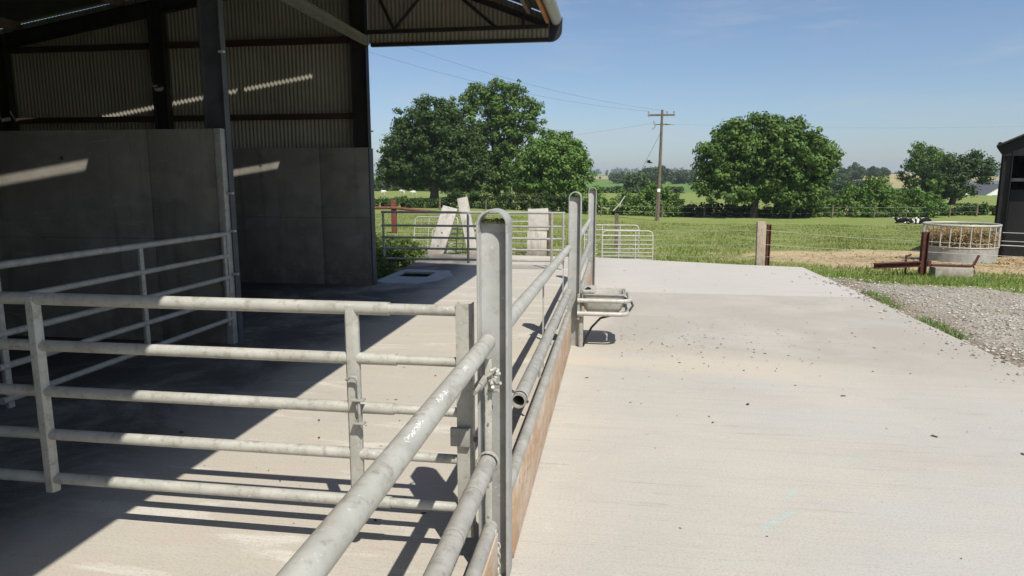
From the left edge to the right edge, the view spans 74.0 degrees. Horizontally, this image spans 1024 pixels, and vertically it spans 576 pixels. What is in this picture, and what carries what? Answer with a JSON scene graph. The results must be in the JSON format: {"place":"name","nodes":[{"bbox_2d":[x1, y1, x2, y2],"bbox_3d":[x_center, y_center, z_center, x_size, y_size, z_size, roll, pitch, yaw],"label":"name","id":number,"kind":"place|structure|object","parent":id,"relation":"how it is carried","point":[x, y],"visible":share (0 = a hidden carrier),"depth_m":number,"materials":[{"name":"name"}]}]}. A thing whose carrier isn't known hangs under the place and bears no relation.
{"place":"outdoors","nodes":[
{"label":"outdoors","id":0,"kind":"place"},
{"bbox_2d":[23,0,1023,173],"label":"sky","id":1,"kind":"structure","parent":0,"point":[878,77],"materials":[{"name":"blue"}]},
{"bbox_2d":[374,171,1023,293],"bbox_3d":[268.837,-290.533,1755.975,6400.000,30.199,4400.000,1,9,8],"label":"ground","id":2,"kind":"structure","parent":0,"point":[689,195],"depth_m":36.23,"materials":[{"name":"green plant"}]},
{"bbox_2d":[376,256,397,279],"bbox_3d":[-3.074,-0.425,14.535,1.300,0.554,2.035,1,9,8],"label":"weed clump","id":3,"kind":"object","parent":2,"relation":"on","point":[384,266],"visible":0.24,"depth_m":14.51,"materials":[{"name":"green plant"}]},
{"bbox_2d":[376,232,428,267],"bbox_3d":[-3.148,-0.915,16.598,2.223,0.881,2.832,1,9,8],"label":"weed clump","id":4,"kind":"object","parent":2,"relation":"on","point":[405,253],"visible":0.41,"depth_m":16.29,"materials":[{"name":"green plant"}]},
{"bbox_2d":[375,200,434,232],"bbox_3d":[-4.732,-2.761,26.839,3.612,1.406,0.281,1,9,5],"label":"red rail","id":5,"kind":"object","parent":2,"relation":"on","point":[393,207],"visible":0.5,"depth_m":26.73,"materials":[{"name":"red metal"}]},
{"bbox_2d":[374,179,445,190],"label":"hedgerow","id":6,"kind":"object","parent":2,"relation":"on","point":[379,185],"visible":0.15,"depth_m":130.70,"materials":[{"name":"green plant"}]},
{"bbox_2d":[375,195,449,207],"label":"hedgerow","id":7,"kind":"object","parent":2,"relation":"on","point":[406,202],"visible":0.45,"depth_m":66.28,"materials":[{"name":"green plant"}]},
{"bbox_2d":[413,216,457,253],"bbox_3d":[-2.102,-1.455,18.672,1.284,0.997,0.248,2,9,14],"label":"sheep hurdle","id":8,"kind":"object","parent":2,"relation":"on","point":[428,234],"visible":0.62,"depth_m":18.72,"materials":[{"name":"metal"}]},
{"bbox_2d":[374,93,497,199],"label":"broad tree","id":9,"kind":"object","parent":2,"relation":"on","point":[427,147],"visible":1,"depth_m":76.63,"materials":[{"name":"green plant"}]},
{"bbox_2d":[428,205,457,253],"bbox_3d":[-1.816,-1.455,17.834,0.394,1.402,0.869,8,12,41],"label":"concrete slab","id":10,"kind":"object","parent":2,"relation":"on","point":[446,219],"depth_m":17.78,"materials":[{"name":"grey concrete"}]},
{"bbox_2d":[431,228,475,252],"bbox_3d":[-1.530,-1.250,18.421,1.334,0.710,0.239,1,9,5],"label":"sheep hurdle","id":11,"kind":"object","parent":2,"relation":"on","point":[453,243],"visible":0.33,"depth_m":18.42,"materials":[{"name":"metal"}]},
{"bbox_2d":[457,197,475,253],"bbox_3d":[-1.146,-1.571,17.764,0.290,1.613,0.800,-6,11,-34],"label":"concrete slab","id":12,"kind":"object","parent":2,"relation":"on","point":[463,203],"depth_m":17.72,"materials":[{"name":"grey concrete"}]},
{"bbox_2d":[446,77,547,195],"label":"tall tree","id":13,"kind":"object","parent":2,"relation":"on","point":[498,113],"visible":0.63,"depth_m":80.73,"materials":[{"name":"green plant"}]},
{"bbox_2d":[474,221,527,252],"bbox_3d":[-0.264,-1.349,18.382,1.534,0.922,0.214,1,9,7],"label":"sheep hurdle","id":14,"kind":"object","parent":2,"relation":"on","point":[513,237],"visible":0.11,"depth_m":18.32,"materials":[{"name":"metal"}]},
{"bbox_2d":[0,253,1023,575],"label":"concrete yard","id":15,"kind":"structure","parent":2,"relation":"on","point":[802,467],"depth_m":4.96,"materials":[{"name":"grey concrete"}]},
{"bbox_2d":[0,128,238,343],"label":"pen wall","id":16,"kind":"structure","parent":15,"relation":"on","point":[63,191],"depth_m":7.97,"materials":[{"name":"concrete"}]},
{"bbox_2d":[0,232,233,408],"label":"pen gate","id":17,"kind":"structure","parent":16,"relation":"attached to","point":[6,365],"depth_m":6.03,"materials":[{"name":"metal"}]},
{"bbox_2d":[0,0,562,341],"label":"cattle shed","id":18,"kind":"structure","parent":15,"relation":"on","point":[278,91],"depth_m":12.38,"materials":[{"name":"concrete"}]},
{"bbox_2d":[276,334,501,575],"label":"feed barrier","id":19,"kind":"object","parent":15,"relation":"on","point":[321,550],"visible":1,"depth_m":2.16,"materials":[{"name":"metal"}]},
{"bbox_2d":[378,269,451,283],"bbox_3d":[-1.831,-0.208,13.620,1.292,0.138,2.000,1,9,8],"label":"concrete patch","id":20,"kind":"object","parent":15,"relation":"on","point":[437,275],"visible":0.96,"depth_m":13.22,"materials":[{"name":"grey concrete"}]},
{"bbox_2d":[401,274,431,276],"bbox_3d":[-1.938,0.623,13.784,0.630,1.746,0.650,1,9,8],"label":"drain pit","id":21,"kind":"object","parent":15,"relation":"in","point":[418,275],"visible":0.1,"depth_m":13.97,"materials":[{"name":"concrete"}]},
{"bbox_2d":[381,211,564,264],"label":"pen gate","id":22,"kind":"structure","parent":15,"relation":"on","point":[468,259],"depth_m":14.68,"materials":[{"name":"metal"}]},
{"bbox_2d":[476,208,511,575],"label":"barrier post","id":23,"kind":"object","parent":15,"relation":"on","point":[494,272],"visible":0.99,"depth_m":3.13,"materials":[{"name":"metal"}]},
{"bbox_2d":[0,291,477,537],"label":"pen gate","id":24,"kind":"structure","parent":23,"relation":"attached to","point":[355,406],"depth_m":3.43,"materials":[{"name":"metal"}]},
{"bbox_2d":[512,245,571,557],"bbox_3d":[0.300,0.409,5.528,0.103,1.247,4.521,1,9,8],"label":"feed barrier","id":25,"kind":"object","parent":15,"relation":"on","point":[527,453],"visible":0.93,"depth_m":4.49,"materials":[{"name":"metal"}]},
{"bbox_2d":[567,191,581,346],"bbox_3d":[0.713,-0.182,7.768,0.142,1.823,0.131,1,9,8],"label":"barrier post","id":26,"kind":"object","parent":15,"relation":"on","point":[574,241],"visible":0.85,"depth_m":7.73,"materials":[{"name":"metal"}]},
{"bbox_2d":[577,285,633,346],"bbox_3d":[1.100,0.307,7.970,0.638,0.693,0.652,1,9,8],"label":"water trough","id":27,"kind":"object","parent":26,"relation":"attached to","point":[595,300],"visible":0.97,"depth_m":7.75,"materials":[{"name":"metal"}]},
{"bbox_2d":[581,219,591,310],"bbox_3d":[1.055,-0.297,10.103,0.098,1.207,4.540,1,9,8],"label":"feed barrier","id":28,"kind":"object","parent":15,"relation":"on","point":[586,279],"visible":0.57,"depth_m":10.66,"materials":[{"name":"metal"}]},
{"bbox_2d":[156,265,1023,558],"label":"dirt crumbs","id":29,"kind":"object","parent":15,"relation":"on","point":[640,403],"visible":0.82,"depth_m":6.92,"materials":[{"name":"brown soil"}]},
{"bbox_2d":[587,187,596,284],"bbox_3d":[1.450,-0.910,12.352,0.142,1.823,0.131,1,9,8],"label":"barrier post","id":30,"kind":"object","parent":15,"relation":"on","point":[592,198],"visible":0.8,"depth_m":12.32,"materials":[{"name":"metal"}]},
{"bbox_2d":[445,188,587,212],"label":"hedgerow","id":31,"kind":"object","parent":2,"relation":"on","point":[550,202],"visible":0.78,"depth_m":64.35,"materials":[{"name":"green plant"}]},
{"bbox_2d":[527,231,546,255],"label":"concrete slab","id":32,"kind":"structure","parent":2,"relation":"on","point":[536,244],"depth_m":17.43,"materials":[{"name":"grey concrete"}]},
{"bbox_2d":[528,208,548,230],"bbox_3d":[0.678,-1.754,17.451,0.545,0.586,0.188,1,9,5],"label":"concrete slab","id":33,"kind":"object","parent":32,"relation":"on","point":[538,219],"depth_m":17.39,"materials":[{"name":"grey concrete"}]},
{"bbox_2d":[547,211,550,255],"bbox_3d":[0.954,-1.343,17.638,0.074,1.323,0.128,-2,9,-13],"label":"timber stake","id":34,"kind":"object","parent":2,"relation":"on","point":[548,241],"visible":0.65,"depth_m":17.61,"materials":[{"name":"brown wood"}]},
{"bbox_2d":[507,127,597,199],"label":"round tree","id":35,"kind":"object","parent":2,"relation":"on","point":[559,164],"visible":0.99,"depth_m":69.18,"materials":[{"name":"green plant"}]},
{"bbox_2d":[584,224,638,258],"bbox_3d":[2.500,-1.139,17.108,1.384,0.905,0.193,1,9,7],"label":"sheep hurdle","id":36,"kind":"object","parent":2,"relation":"on","point":[602,225],"visible":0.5,"depth_m":17.09,"materials":[{"name":"metal"}]},
{"bbox_2d":[614,213,618,247],"bbox_3d":[3.261,-1.663,21.254,0.120,1.320,0.120,1,9,8],"label":"wooden post","id":37,"kind":"object","parent":2,"relation":"on","point":[616,223],"visible":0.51,"depth_m":21.17,"materials":[{"name":"brown wood"}]},
{"bbox_2d":[608,171,637,183],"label":"distant tree","id":38,"kind":"object","parent":2,"relation":"on","point":[616,177],"visible":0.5,"depth_m":348.82,"materials":[{"name":"green plant"}]},
{"bbox_2d":[601,230,652,259],"bbox_3d":[2.859,-1.032,16.863,1.274,0.787,0.172,1,9,6],"label":"sheep hurdle","id":39,"kind":"object","parent":2,"relation":"on","point":[618,244],"visible":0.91,"depth_m":16.86,"materials":[{"name":"metal"}]},
{"bbox_2d":[584,185,684,192],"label":"hedgerow","id":40,"kind":"object","parent":2,"relation":"on","point":[634,189],"visible":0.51,"depth_m":118.27,"materials":[{"name":"green plant"}]},
{"bbox_2d":[623,172,649,187],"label":"tree","id":41,"kind":"object","parent":2,"relation":"on","point":[631,180],"visible":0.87,"depth_m":144.35,"materials":[{"name":"green plant"}]},
{"bbox_2d":[591,180,684,216],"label":"hedgerow","id":42,"kind":"object","parent":2,"relation":"on","point":[632,202],"visible":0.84,"depth_m":59.41,"materials":[{"name":"green plant"}]},
{"bbox_2d":[638,166,662,184],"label":"distant tree","id":43,"kind":"object","parent":2,"relation":"on","point":[651,172],"visible":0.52,"depth_m":316.89,"materials":[{"name":"green plant"}]},
{"bbox_2d":[648,110,674,220],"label":"utility pole","id":44,"kind":"object","parent":2,"relation":"on","point":[657,209],"visible":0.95,"depth_m":50.95,"materials":[{"name":"wood"}]},
{"bbox_2d":[377,54,640,110],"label":"power line","id":45,"kind":"object","parent":44,"relation":"attached to","point":[499,87],"visible":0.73,"depth_m":43.56,"materials":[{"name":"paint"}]},
{"bbox_2d":[405,46,662,110],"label":"power line","id":46,"kind":"object","parent":44,"relation":"attached to","point":[537,86],"visible":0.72,"depth_m":44.31,"materials":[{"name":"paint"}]},
{"bbox_2d":[657,165,673,183],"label":"distant tree","id":47,"kind":"object","parent":2,"relation":"on","point":[667,173],"visible":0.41,"depth_m":325.80,"materials":[{"name":"green plant"}]},
{"bbox_2d":[670,169,696,183],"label":"distant tree","id":48,"kind":"object","parent":2,"relation":"on","point":[684,176],"visible":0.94,"depth_m":334.08,"materials":[{"name":"green plant"}]},
{"bbox_2d":[374,171,997,176],"bbox_3d":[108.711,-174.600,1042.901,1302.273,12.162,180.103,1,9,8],"label":"woodland","id":49,"kind":"object","parent":2,"relation":"on","point":[606,173],"visible":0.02,"depth_m":1007.05,"materials":[{"name":"green plant"}]},
{"bbox_2d":[375,167,999,174],"bbox_3d":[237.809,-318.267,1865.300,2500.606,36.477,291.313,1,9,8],"label":"woodland","id":50,"kind":"object","parent":2,"relation":"on","point":[616,169],"visible":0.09,"depth_m":1830.95,"materials":[{"name":"green plant"}]},
{"bbox_2d":[672,202,820,217],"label":"hedgerow","id":51,"kind":"object","parent":2,"relation":"on","point":[743,210],"visible":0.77,"depth_m":59.81,"materials":[{"name":"green plant"}]},
{"bbox_2d":[755,221,765,265],"bbox_3d":[5.659,-0.925,15.485,0.209,1.170,0.159,1,9,8],"label":"straining post","id":52,"kind":"object","parent":2,"relation":"on","point":[760,242],"visible":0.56,"depth_m":15.41,"materials":[{"name":"brown wood"}]},
{"bbox_2d":[653,230,1023,266],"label":"wire fence","id":53,"kind":"object","parent":52,"relation":"attached to","point":[851,249],"visible":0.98,"depth_m":14.87,"materials":[{"name":"metal"}]},
{"bbox_2d":[689,111,846,217],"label":"spreading tree","id":54,"kind":"object","parent":2,"relation":"on","point":[774,159],"visible":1,"depth_m":55.51,"materials":[{"name":"green plant"}]},
{"bbox_2d":[765,224,771,265],"bbox_3d":[5.857,-0.902,15.560,0.085,1.100,0.110,1,9,8],"label":"rusty post","id":55,"kind":"object","parent":2,"relation":"on","point":[768,245],"visible":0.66,"depth_m":15.54,"materials":[{"name":"metal"}]},
{"bbox_2d":[833,167,850,178],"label":"distant tree","id":56,"kind":"object","parent":2,"relation":"on","point":[843,172],"visible":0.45,"depth_m":304.01,"materials":[{"name":"green plant"}]},
{"bbox_2d":[666,249,1023,272],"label":"straw litter","id":57,"kind":"object","parent":2,"relation":"on","point":[1007,263],"visible":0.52,"depth_m":17.62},
{"bbox_2d":[922,221,1002,263],"bbox_3d":[11.886,-1.217,18.060,1.784,1.012,1.784,1,9,8],"label":"ring feeder","id":58,"kind":"object","parent":57,"relation":"on","point":[947,255],"visible":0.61,"depth_m":17.41,"materials":[{"name":"metal"}]},
{"bbox_2d":[922,224,1000,251],"bbox_3d":[11.892,-1.344,18.056,1.833,0.720,1.835,1,9,8],"label":"hay","id":59,"kind":"object","parent":58,"relation":"in","point":[955,236],"visible":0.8,"depth_m":17.50},
{"bbox_2d":[830,178,863,190],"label":"distant tree","id":60,"kind":"object","parent":2,"relation":"on","point":[840,184],"visible":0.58,"depth_m":157.19,"materials":[{"name":"green plant"}]},
{"bbox_2d":[846,162,867,179],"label":"distant tree","id":61,"kind":"object","parent":2,"relation":"on","point":[856,171],"visible":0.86,"depth_m":317.44,"materials":[{"name":"green plant"}]},
{"bbox_2d":[854,179,866,187],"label":"distant tree","id":62,"kind":"object","parent":2,"relation":"on","point":[859,184],"visible":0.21,"depth_m":152.75,"materials":[{"name":"green plant"}]},
{"bbox_2d":[866,166,881,176],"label":"distant tree","id":63,"kind":"object","parent":2,"relation":"on","point":[874,171],"visible":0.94,"depth_m":330.85,"materials":[{"name":"green plant"}]},
{"bbox_2d":[805,174,950,217],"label":"hedgerow","id":64,"kind":"object","parent":2,"relation":"on","point":[854,203],"visible":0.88,"depth_m":58.57,"materials":[{"name":"green plant"}]},
{"bbox_2d":[880,167,890,175],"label":"distant tree","id":65,"kind":"object","parent":2,"relation":"on","point":[886,171],"visible":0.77,"depth_m":334.71,"materials":[{"name":"green plant"}]},
{"bbox_2d":[824,185,949,198],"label":"hedgerow","id":66,"kind":"object","parent":2,"relation":"on","point":[834,192],"visible":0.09,"depth_m":91.58,"materials":[{"name":"green plant"}]},
{"bbox_2d":[892,217,907,222],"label":"cow","id":67,"kind":"object","parent":2,"relation":"on","point":[901,220],"visible":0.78,"depth_m":48.71},
{"bbox_2d":[907,218,921,223],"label":"cow","id":68,"kind":"object","parent":2,"relation":"on","point":[913,221],"visible":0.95,"depth_m":47.45},
{"bbox_2d":[904,232,931,274],"bbox_3d":[8.599,-0.674,14.383,0.480,1.020,0.132,2,9,14],"label":"rusty post","id":69,"kind":"object","parent":2,"relation":"on","point":[924,250],"visible":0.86,"depth_m":14.33,"materials":[{"name":"metal"}]},
{"bbox_2d":[894,140,951,189],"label":"pale tree","id":70,"kind":"object","parent":2,"relation":"on","point":[919,157],"visible":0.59,"depth_m":83.23,"materials":[{"name":"green plant"}]},
{"bbox_2d":[916,217,931,222],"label":"cow","id":71,"kind":"object","parent":2,"relation":"on","point":[925,219],"visible":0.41,"depth_m":48.30},
{"bbox_2d":[929,255,979,277],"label":"trough","id":72,"kind":"structure","parent":2,"relation":"on","point":[936,270],"depth_m":14.13,"materials":[{"name":"concrete"}]},
{"bbox_2d":[915,149,1000,204],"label":"bushy tree","id":73,"kind":"object","parent":2,"relation":"on","point":[962,173],"visible":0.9,"depth_m":75.05,"materials":[{"name":"green plant"}]},
{"bbox_2d":[924,201,995,215],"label":"hedgerow","id":74,"kind":"object","parent":2,"relation":"on","point":[967,208],"visible":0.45,"depth_m":60.43,"materials":[{"name":"green plant"}]},
{"bbox_2d":[966,180,998,195],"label":"white house","id":75,"kind":"structure","parent":2,"relation":"on","point":[990,189],"depth_m":105.75,"materials":[{"name":"paint"}]},
{"bbox_2d":[994,134,1023,256],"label":"hay barn","id":76,"kind":"structure","parent":2,"relation":"on","point":[1009,214],"depth_m":19.41,"materials":[{"name":"paint"}]},
{"bbox_2d":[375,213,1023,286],"bbox_3d":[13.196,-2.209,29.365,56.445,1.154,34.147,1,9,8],"label":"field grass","id":77,"kind":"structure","parent":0,"point":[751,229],"depth_m":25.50,"materials":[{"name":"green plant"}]},
{"bbox_2d":[625,258,1023,340],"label":"verge grass","id":78,"kind":"structure","parent":0,"point":[930,321],"depth_m":13.27,"materials":[{"name":"green plant"}]},
{"bbox_2d":[873,261,921,268],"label":"steel beam","id":79,"kind":"structure","parent":78,"relation":"on","point":[897,264],"depth_m":14.34,"materials":[{"name":"brown metal"}]},
{"bbox_2d":[798,273,1023,383],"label":"gravel path","id":80,"kind":"structure","parent":0,"point":[992,313],"depth_m":10.24,"materials":[{"name":"grey gravel"}]},
{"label":"fence post","id":81,"kind":"object","parent":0,"visible":0},
{"bbox_2d":[602,205,975,212],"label":"field fence wire","id":82,"kind":"object","parent":81,"relation":"attached to","point":[825,207],"visible":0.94,"depth_m":58.16,"materials":[{"name":"metal"}]}
]}

